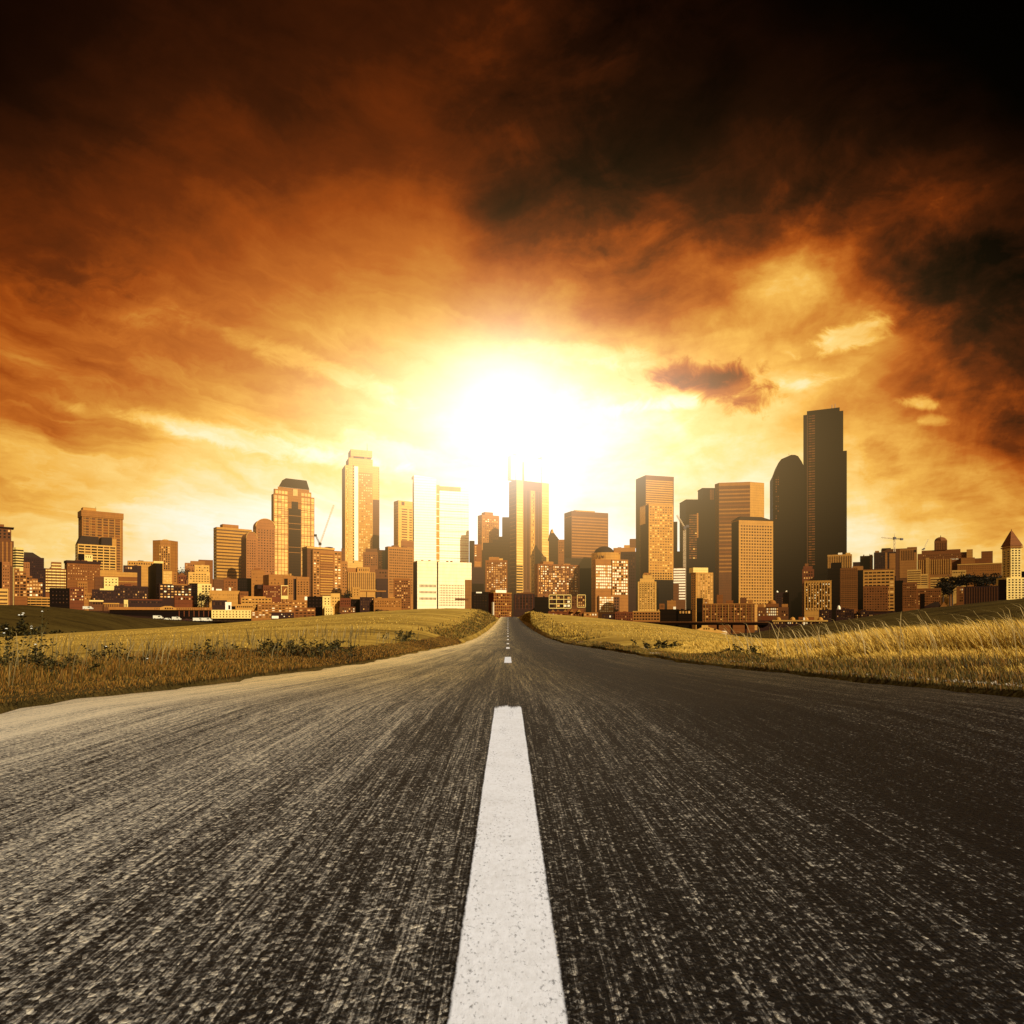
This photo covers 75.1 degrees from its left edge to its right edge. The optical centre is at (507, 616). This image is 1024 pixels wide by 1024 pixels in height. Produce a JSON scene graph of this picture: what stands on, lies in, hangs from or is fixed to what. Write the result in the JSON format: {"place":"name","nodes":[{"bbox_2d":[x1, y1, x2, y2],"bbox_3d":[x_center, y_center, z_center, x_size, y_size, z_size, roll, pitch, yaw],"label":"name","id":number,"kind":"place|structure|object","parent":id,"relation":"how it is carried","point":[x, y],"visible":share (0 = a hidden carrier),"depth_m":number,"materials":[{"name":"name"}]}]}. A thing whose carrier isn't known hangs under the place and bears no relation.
{"place":"outdoors","nodes":[
{"label":"outdoors","id":0,"kind":"place"},
{"bbox_2d":[0,524,13,604],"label":"apartment tower","id":1,"kind":"structure","parent":0,"point":[6,548],"depth_m":813.45,"materials":[{"name":"orange concrete"}]},
{"bbox_2d":[13,547,23,604],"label":"apartment building","id":2,"kind":"structure","parent":0,"point":[18,557],"depth_m":762.15,"materials":[{"name":"beige concrete"}]},
{"bbox_2d":[14,568,41,604],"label":"apartment building","id":3,"kind":"structure","parent":0,"point":[25,586],"depth_m":644.50,"materials":[{"name":"brown glass"}]},
{"bbox_2d":[45,562,65,596],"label":"office building","id":4,"kind":"structure","parent":0,"point":[55,575],"depth_m":664.30,"materials":[{"name":"beige glass"}]},
{"bbox_2d":[49,588,69,608],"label":"warehouse","id":5,"kind":"structure","parent":0,"point":[59,597],"depth_m":564.36,"materials":[{"name":"black concrete"}]},
{"bbox_2d":[70,581,91,610],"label":"apartment building","id":6,"kind":"structure","parent":0,"point":[80,596],"depth_m":604.63,"materials":[{"name":"brick"}]},
{"bbox_2d":[64,560,100,592],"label":"hotel","id":7,"kind":"structure","parent":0,"point":[83,570],"depth_m":729.31,"materials":[{"name":"brown brick"}]},
{"bbox_2d":[0,605,176,634],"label":"hill","id":8,"kind":"structure","parent":0,"point":[67,620],"depth_m":244.90,"materials":[{"name":"green plant"}]},
{"bbox_2d":[75,536,115,575],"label":"office tower","id":9,"kind":"structure","parent":0,"point":[102,550],"depth_m":836.22,"materials":[{"name":"beige concrete"}]},
{"bbox_2d":[78,507,123,571],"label":"office tower","id":10,"kind":"structure","parent":0,"point":[92,522],"depth_m":917.79,"materials":[{"name":"metal"}]},
{"bbox_2d":[92,588,114,602],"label":"apartment building","id":11,"kind":"structure","parent":0,"point":[106,595],"depth_m":595.03,"materials":[{"name":"brown brick"}]},
{"bbox_2d":[114,584,147,603],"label":"brick building","id":12,"kind":"structure","parent":0,"point":[125,592],"depth_m":616.65,"materials":[{"name":"brown brick"}]},
{"bbox_2d":[127,560,153,585],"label":"warehouse","id":13,"kind":"structure","parent":0,"point":[144,565],"depth_m":788.26,"materials":[{"name":"concrete"}]},
{"bbox_2d":[128,599,161,606],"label":"warehouse","id":14,"kind":"structure","parent":0,"point":[144,602],"depth_m":566.17,"materials":[{"name":"brown brick"}]},
{"bbox_2d":[148,561,162,598],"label":"office tower","id":15,"kind":"structure","parent":0,"point":[155,573],"depth_m":694.31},
{"bbox_2d":[153,539,177,571],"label":"office tower","id":16,"kind":"structure","parent":0,"point":[165,551],"depth_m":801.70,"materials":[{"name":"orange glass"}]},
{"bbox_2d":[157,584,193,606],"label":"brick building","id":17,"kind":"structure","parent":0,"point":[176,595],"depth_m":608.96,"materials":[{"name":"brown brick"}]},
{"bbox_2d":[140,618,216,625],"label":"hill","id":18,"kind":"structure","parent":0,"point":[179,622],"depth_m":326.34,"materials":[{"name":"green plant"}]},
{"bbox_2d":[188,565,209,584],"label":"apartment building","id":19,"kind":"structure","parent":0,"point":[199,574],"depth_m":705.35,"materials":[{"name":"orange concrete"}]},
{"bbox_2d":[0,624,418,686],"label":"grass","id":20,"kind":"structure","parent":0,"point":[242,644],"depth_m":12.29,"materials":[{"name":"yellow plant"}]},
{"bbox_2d":[209,587,239,607],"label":"warehouse","id":21,"kind":"structure","parent":0,"point":[232,597],"depth_m":585.31,"materials":[{"name":"orange concrete"}]},
{"bbox_2d":[1,615,456,661],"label":"meadow grass","id":22,"kind":"structure","parent":0,"point":[381,618],"depth_m":43.26,"materials":[{"name":"yellow plant"}]},
{"bbox_2d":[213,524,251,590],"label":"office tower","id":23,"kind":"structure","parent":0,"point":[227,549],"depth_m":909.16,"materials":[{"name":"gold metal"}]},
{"bbox_2d":[241,531,256,577],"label":"office tower","id":24,"kind":"structure","parent":0,"point":[248,552],"depth_m":834.41,"materials":[{"name":"orange glass"}]},
{"bbox_2d":[253,518,275,574],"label":"office tower","id":25,"kind":"structure","parent":0,"point":[264,529],"depth_m":857.71,"materials":[{"name":"orange concrete"}]},
{"bbox_2d":[254,585,280,601],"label":"brick building","id":26,"kind":"structure","parent":0,"point":[272,592],"depth_m":625.62,"materials":[{"name":"brown brick"}]},
{"bbox_2d":[258,602,291,611],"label":"office building","id":27,"kind":"structure","parent":0,"point":[281,606],"depth_m":550.33,"materials":[{"name":"orange concrete"}]},
{"bbox_2d":[271,478,313,601],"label":"office tower","id":28,"kind":"structure","parent":0,"point":[292,512],"depth_m":944.73,"materials":[{"name":"yellow glass"}]},
{"bbox_2d":[276,490,313,546],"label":"window","id":29,"kind":"structure","parent":28,"relation":"in","point":[302,494],"depth_m":958.57,"materials":[{"name":"yellow glass"}]},
{"bbox_2d":[283,574,308,601],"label":"apartment building","id":30,"kind":"structure","parent":0,"point":[298,588],"depth_m":665.16,"materials":[{"name":"orange concrete"}]},
{"bbox_2d":[302,546,341,597],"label":"apartment tower","id":31,"kind":"structure","parent":0,"point":[322,568],"depth_m":737.79,"materials":[{"name":"concrete"}]},
{"bbox_2d":[322,593,339,615],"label":"house block","id":32,"kind":"structure","parent":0,"point":[331,605],"depth_m":546.76,"materials":[{"name":"yellow concrete"}]},
{"bbox_2d":[342,449,378,567],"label":"office tower","id":33,"kind":"structure","parent":0,"point":[360,503],"depth_m":1008.80,"materials":[{"name":"beige glass"}]},
{"bbox_2d":[346,468,371,562],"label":"window","id":34,"kind":"structure","parent":33,"relation":"in","point":[346,468],"depth_m":1010.47,"materials":[{"name":"orange glass"}]},
{"bbox_2d":[346,567,374,598],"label":"hotel","id":35,"kind":"structure","parent":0,"point":[362,578],"depth_m":705.34,"materials":[{"name":"orange concrete"}]},
{"bbox_2d":[363,548,377,571],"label":"apartment building","id":36,"kind":"structure","parent":0,"point":[370,558],"depth_m":882.74,"materials":[{"name":"orange glass"}]},
{"bbox_2d":[375,569,387,597],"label":"office building","id":37,"kind":"structure","parent":0,"point":[381,579],"depth_m":726.60,"materials":[{"name":"brown glass"}]},
{"bbox_2d":[374,597,400,611],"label":"house block","id":38,"kind":"structure","parent":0,"point":[389,603],"depth_m":557.40,"materials":[{"name":"orange concrete"}]},
{"bbox_2d":[385,545,413,608],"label":"office tower","id":39,"kind":"structure","parent":0,"point":[399,561],"depth_m":808.12,"materials":[{"name":"orange concrete"}]},
{"bbox_2d":[394,578,410,609],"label":"apartment building","id":40,"kind":"structure","parent":0,"point":[402,588],"depth_m":641.65,"materials":[{"name":"brown concrete"}]},
{"bbox_2d":[394,500,413,547],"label":"office tower","id":41,"kind":"structure","parent":0,"point":[403,523],"depth_m":855.98,"materials":[{"name":"yellow glass"}]},
{"bbox_2d":[411,475,468,562],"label":"office tower","id":42,"kind":"structure","parent":0,"point":[440,523],"depth_m":912.39,"materials":[{"name":"beige metal"}]},
{"bbox_2d":[413,560,471,608],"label":"office building","id":43,"kind":"structure","parent":0,"point":[439,585],"depth_m":701.68,"materials":[{"name":"beige glass"}]},
{"bbox_2d":[472,544,483,591],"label":"apartment building","id":44,"kind":"structure","parent":0,"point":[477,577],"depth_m":774.57,"materials":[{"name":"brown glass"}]},
{"bbox_2d":[471,592,490,611],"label":"office building","id":45,"kind":"structure","parent":0,"point":[480,600],"depth_m":620.56,"materials":[{"name":"brown glass"}]},
{"bbox_2d":[478,512,498,566],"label":"hotel","id":46,"kind":"structure","parent":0,"point":[488,527],"depth_m":886.01,"materials":[{"name":"orange glass"}]},
{"bbox_2d":[485,557,506,592],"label":"apartment tower","id":47,"kind":"structure","parent":0,"point":[495,573],"depth_m":720.42,"materials":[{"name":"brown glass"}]},
{"bbox_2d":[483,517,509,592],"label":"office tower","id":48,"kind":"structure","parent":0,"point":[500,548],"depth_m":860.01,"materials":[{"name":"brown concrete"}]},
{"bbox_2d":[0,617,1023,1023],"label":"road","id":49,"kind":"structure","parent":0,"point":[720,845],"depth_m":1.58,"materials":[{"name":"grey asphalt"}]},
{"bbox_2d":[448,706,566,1023],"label":"road dash","id":50,"kind":"object","parent":49,"relation":"on","point":[518,996],"visible":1,"depth_m":1.20,"materials":[{"name":"paint"}]},
{"bbox_2d":[0,608,1023,713],"bbox_3d":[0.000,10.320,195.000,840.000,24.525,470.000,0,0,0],"label":"ground","id":51,"kind":"structure","parent":0,"point":[420,620],"depth_m":32.84,"materials":[{"name":"yellow plant"}]},
{"bbox_2d":[0,628,59,665],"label":"flowering weed","id":52,"kind":"object","parent":51,"relation":"on","point":[36,649],"visible":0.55,"depth_m":7.67,"materials":[{"name":"green plant"}]},
{"bbox_2d":[0,653,102,678],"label":"bush","id":53,"kind":"object","parent":51,"relation":"on","point":[39,659],"visible":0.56,"depth_m":7.07,"materials":[{"name":"green plant"}]},
{"bbox_2d":[34,642,148,661],"bbox_3d":[-5.713,0.530,9.160,1.355,0.378,0.899,0,0,-16],"label":"flowering weed","id":54,"kind":"object","parent":51,"relation":"on","point":[104,655],"visible":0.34,"depth_m":9.19,"materials":[{"name":"green plant"}]},
{"bbox_2d":[0,635,461,702],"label":"verge grass","id":55,"kind":"structure","parent":51,"relation":"on","point":[127,672],"depth_m":8.28,"materials":[{"name":"yellow plant"}]},
{"bbox_2d":[222,636,355,657],"bbox_3d":[-4.218,0.593,13.123,2.455,0.437,1.476,0,0,0],"label":"bush","id":56,"kind":"object","parent":51,"relation":"on","point":[293,649],"visible":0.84,"depth_m":13.06,"materials":[{"name":"green plant"}]},
{"bbox_2d":[418,609,496,639],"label":"bank grass","id":57,"kind":"structure","parent":51,"relation":"on","point":[465,629],"depth_m":69.04,"materials":[{"name":"yellow plant"}]},
{"bbox_2d":[521,611,604,640],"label":"bank grass","id":58,"kind":"structure","parent":51,"relation":"on","point":[552,629],"depth_m":73.65,"materials":[{"name":"yellow plant"}]},
{"bbox_2d":[551,635,1023,697],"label":"verge grass","id":59,"kind":"structure","parent":51,"relation":"on","point":[926,669],"depth_m":8.20,"materials":[{"name":"yellow plant"}]},
{"bbox_2d":[0,0,1023,577],"label":"sky","id":60,"kind":"structure","parent":0,"point":[247,246],"materials":[{"name":"orange"}]},
{"bbox_2d":[513,592,534,616],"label":"office building","id":61,"kind":"structure","parent":0,"point":[523,602],"depth_m":599.96,"materials":[{"name":"brown glass"}]},
{"bbox_2d":[508,453,548,616],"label":"office tower","id":62,"kind":"structure","parent":0,"point":[529,508],"depth_m":910.66,"materials":[{"name":"brown glass"}]},
{"bbox_2d":[548,529,563,563],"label":"pyramid tower","id":63,"kind":"structure","parent":0,"point":[556,550],"depth_m":879.96,"materials":[{"name":"brown glass"}]},
{"bbox_2d":[535,561,579,596],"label":"apartment building","id":64,"kind":"structure","parent":0,"point":[551,578],"depth_m":728.51,"materials":[{"name":"brown concrete"}]},
{"bbox_2d":[549,594,576,610],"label":"parking garage","id":65,"kind":"structure","parent":0,"point":[561,602],"depth_m":569.43,"materials":[{"name":"beige concrete"}]},
{"bbox_2d":[548,609,597,617],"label":"house block","id":66,"kind":"structure","parent":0,"point":[576,612],"depth_m":519.44,"materials":[{"name":"brick"}]},
{"bbox_2d":[580,568,590,611],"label":"office building","id":67,"kind":"structure","parent":0,"point":[585,580],"depth_m":739.25,"materials":[{"name":"brown concrete"}]},
{"bbox_2d":[564,510,607,567],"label":"office tower","id":68,"kind":"structure","parent":0,"point":[585,535],"depth_m":908.29,"materials":[{"name":"gold metal"}]},
{"bbox_2d":[591,546,627,617],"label":"domed building","id":69,"kind":"structure","parent":0,"point":[609,581],"depth_m":703.39,"materials":[{"name":"brown concrete"}]},
{"bbox_2d":[597,555,626,611],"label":"window","id":70,"kind":"structure","parent":69,"relation":"in","point":[601,600],"depth_m":703.19,"materials":[{"name":"yellow glass"}]},
{"bbox_2d":[620,552,635,611],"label":"office building","id":71,"kind":"structure","parent":0,"point":[630,557],"depth_m":777.66,"materials":[{"name":"black concrete"}]},
{"bbox_2d":[633,611,659,621],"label":"hotel","id":72,"kind":"structure","parent":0,"point":[646,616],"depth_m":557.94,"materials":[{"name":"orange concrete"}]},
{"bbox_2d":[636,475,673,610],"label":"office tower","id":73,"kind":"structure","parent":0,"point":[650,489],"depth_m":909.39,"materials":[{"name":"orange metal"}]},
{"bbox_2d":[640,504,672,610],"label":"office tower","id":74,"kind":"structure","parent":0,"point":[656,541],"depth_m":804.62,"materials":[{"name":"gold metal"}]},
{"bbox_2d":[554,621,795,643],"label":"meadow grass","id":75,"kind":"structure","parent":0,"point":[669,639],"depth_m":60.13,"materials":[{"name":"yellow plant"}]},
{"bbox_2d":[673,568,685,609],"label":"office building","id":76,"kind":"structure","parent":0,"point":[679,586],"depth_m":758.31,"materials":[{"name":"beige concrete"}]},
{"bbox_2d":[679,499,703,609],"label":"office tower","id":77,"kind":"structure","parent":0,"point":[692,513],"depth_m":900.42,"materials":[{"name":"brown glass"}]},
{"bbox_2d":[689,568,712,629],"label":"apartment tower","id":78,"kind":"structure","parent":0,"point":[701,582],"depth_m":642.19,"materials":[{"name":"orange concrete"}]},
{"bbox_2d":[697,488,715,603],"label":"office tower","id":79,"kind":"structure","parent":0,"point":[707,495],"depth_m":930.35,"materials":[{"name":"concrete"}]},
{"bbox_2d":[702,595,754,634],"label":"loft building","id":80,"kind":"structure","parent":0,"point":[731,611],"depth_m":553.64,"materials":[{"name":"brown brick"}]},
{"bbox_2d":[715,482,763,603],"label":"office tower","id":81,"kind":"structure","parent":0,"point":[734,500],"depth_m":958.04,"materials":[{"name":"gold metal"}]},
{"bbox_2d":[731,516,772,629],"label":"office tower","id":82,"kind":"structure","parent":0,"point":[751,558],"depth_m":805.10,"materials":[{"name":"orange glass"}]},
{"bbox_2d":[741,549,771,604],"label":"window","id":83,"kind":"structure","parent":82,"relation":"in","point":[752,549],"depth_m":805.03,"materials":[{"name":"orange glass"}]},
{"bbox_2d":[757,600,787,631],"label":"domed building","id":84,"kind":"structure","parent":0,"point":[773,609],"depth_m":555.82,"materials":[{"name":"brown concrete"}]},
{"bbox_2d":[770,455,803,619],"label":"office tower","id":85,"kind":"structure","parent":0,"point":[787,498],"depth_m":953.96,"materials":[{"name":"black glass"}]},
{"bbox_2d":[758,616,827,631],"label":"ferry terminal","id":86,"kind":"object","parent":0,"point":[778,622],"visible":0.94,"depth_m":424.47,"materials":[{"name":"glass"}]},
{"bbox_2d":[804,580,831,619],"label":"office building","id":87,"kind":"structure","parent":0,"point":[817,596],"depth_m":615.86,"materials":[{"name":"brown glass"}]},
{"bbox_2d":[803,407,846,580],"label":"skyscraper","id":88,"kind":"structure","parent":0,"point":[825,490],"depth_m":968.66,"materials":[{"name":"black glass"}]},
{"bbox_2d":[827,562,840,621],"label":"office building","id":89,"kind":"structure","parent":0,"point":[833,573],"depth_m":694.30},
{"bbox_2d":[653,595,1023,675],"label":"tall grass","id":90,"kind":"structure","parent":0,"point":[954,639],"depth_m":10.87,"materials":[{"name":"yellow plant"}]},
{"bbox_2d":[827,553,851,567],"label":"office building","id":91,"kind":"structure","parent":0,"point":[845,560],"depth_m":793.52,"materials":[{"name":"beige concrete"}]},
{"bbox_2d":[840,568,857,612],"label":"office tower","id":92,"kind":"structure","parent":0,"point":[849,588],"depth_m":656.41,"materials":[{"name":"brown glass"}]},
{"bbox_2d":[852,562,862,612],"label":"office building","id":93,"kind":"structure","parent":0,"point":[860,584],"depth_m":736.61,"materials":[{"name":"brown concrete"}]},
{"bbox_2d":[730,598,1023,638],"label":"hill","id":94,"kind":"structure","parent":0,"point":[986,611],"depth_m":217.97,"materials":[{"name":"green plant"}]},
{"bbox_2d":[863,569,894,611],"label":"office building","id":95,"kind":"structure","parent":0,"point":[878,590],"depth_m":669.50,"materials":[{"name":"brown concrete"}]},
{"bbox_2d":[902,582,916,611],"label":"brick building","id":96,"kind":"structure","parent":0,"point":[909,595],"depth_m":617.28,"materials":[{"name":"brown brick"}]},
{"bbox_2d":[907,569,927,587],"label":"office building","id":97,"kind":"structure","parent":0,"point":[919,578],"depth_m":734.65,"materials":[{"name":"brown concrete"}]},
{"bbox_2d":[917,588,940,608],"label":"brick building","id":98,"kind":"structure","parent":0,"point":[926,596],"depth_m":610.75,"materials":[{"name":"brown brick"}]},
{"bbox_2d":[956,586,998,604],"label":"brick building","id":99,"kind":"structure","parent":0,"point":[971,594],"depth_m":591.55,"materials":[{"name":"brown brick"}]},
{"label":"city ground","id":100,"kind":"structure","parent":0,"visible":0},
{"bbox_2d":[95,570,136,585],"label":"warehouse","id":101,"kind":"structure","parent":100,"relation":"on","point":[127,578],"depth_m":703.14,"materials":[{"name":"concrete"}]},
{"bbox_2d":[108,606,211,622],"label":"pier shed","id":102,"kind":"structure","parent":100,"relation":"on","point":[182,612],"depth_m":486.89,"materials":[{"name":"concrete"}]},
{"bbox_2d":[211,610,250,623],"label":"hotel","id":103,"kind":"structure","parent":100,"relation":"on","point":[221,616],"depth_m":484.76,"materials":[{"name":"yellow concrete"}]},
{"bbox_2d":[489,590,511,617],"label":"brick building","id":104,"kind":"structure","parent":100,"relation":"on","point":[499,603],"depth_m":403.21,"materials":[{"name":"brick"}]},
{"bbox_2d":[638,573,655,610],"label":"art deco tower","id":105,"kind":"structure","parent":100,"relation":"on","point":[647,592],"depth_m":648.55,"materials":[{"name":"orange concrete"}]},
{"bbox_2d":[643,622,767,633],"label":"viaduct","id":106,"kind":"object","parent":100,"relation":"on","point":[712,623],"visible":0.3,"depth_m":435.66,"materials":[{"name":"brown concrete"}]},
{"bbox_2d":[874,551,895,580],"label":"building","id":107,"kind":"structure","parent":100,"relation":"on","point":[884,560],"depth_m":853.73,"materials":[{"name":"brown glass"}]},
{"bbox_2d":[881,547,916,582],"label":"building","id":108,"kind":"structure","parent":100,"relation":"on","point":[906,559],"depth_m":906.19,"materials":[{"name":"brown concrete"}]},
{"bbox_2d":[917,558,951,605],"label":"hospital","id":109,"kind":"structure","parent":100,"relation":"on","point":[937,568],"depth_m":888.72,"materials":[{"name":"brown concrete"}]},
{"bbox_2d":[918,535,966,569],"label":"building","id":110,"kind":"structure","parent":100,"relation":"on","point":[940,551],"depth_m":935.24,"materials":[{"name":"brown concrete"}]},
{"bbox_2d":[957,549,1001,586],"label":"building","id":111,"kind":"structure","parent":100,"relation":"on","point":[970,564],"depth_m":906.66,"materials":[{"name":"brown concrete"}]},
{"bbox_2d":[996,529,1023,599],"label":"spired tower","id":112,"kind":"structure","parent":100,"relation":"on","point":[1012,546],"depth_m":639.55,"materials":[{"name":"beige concrete"}]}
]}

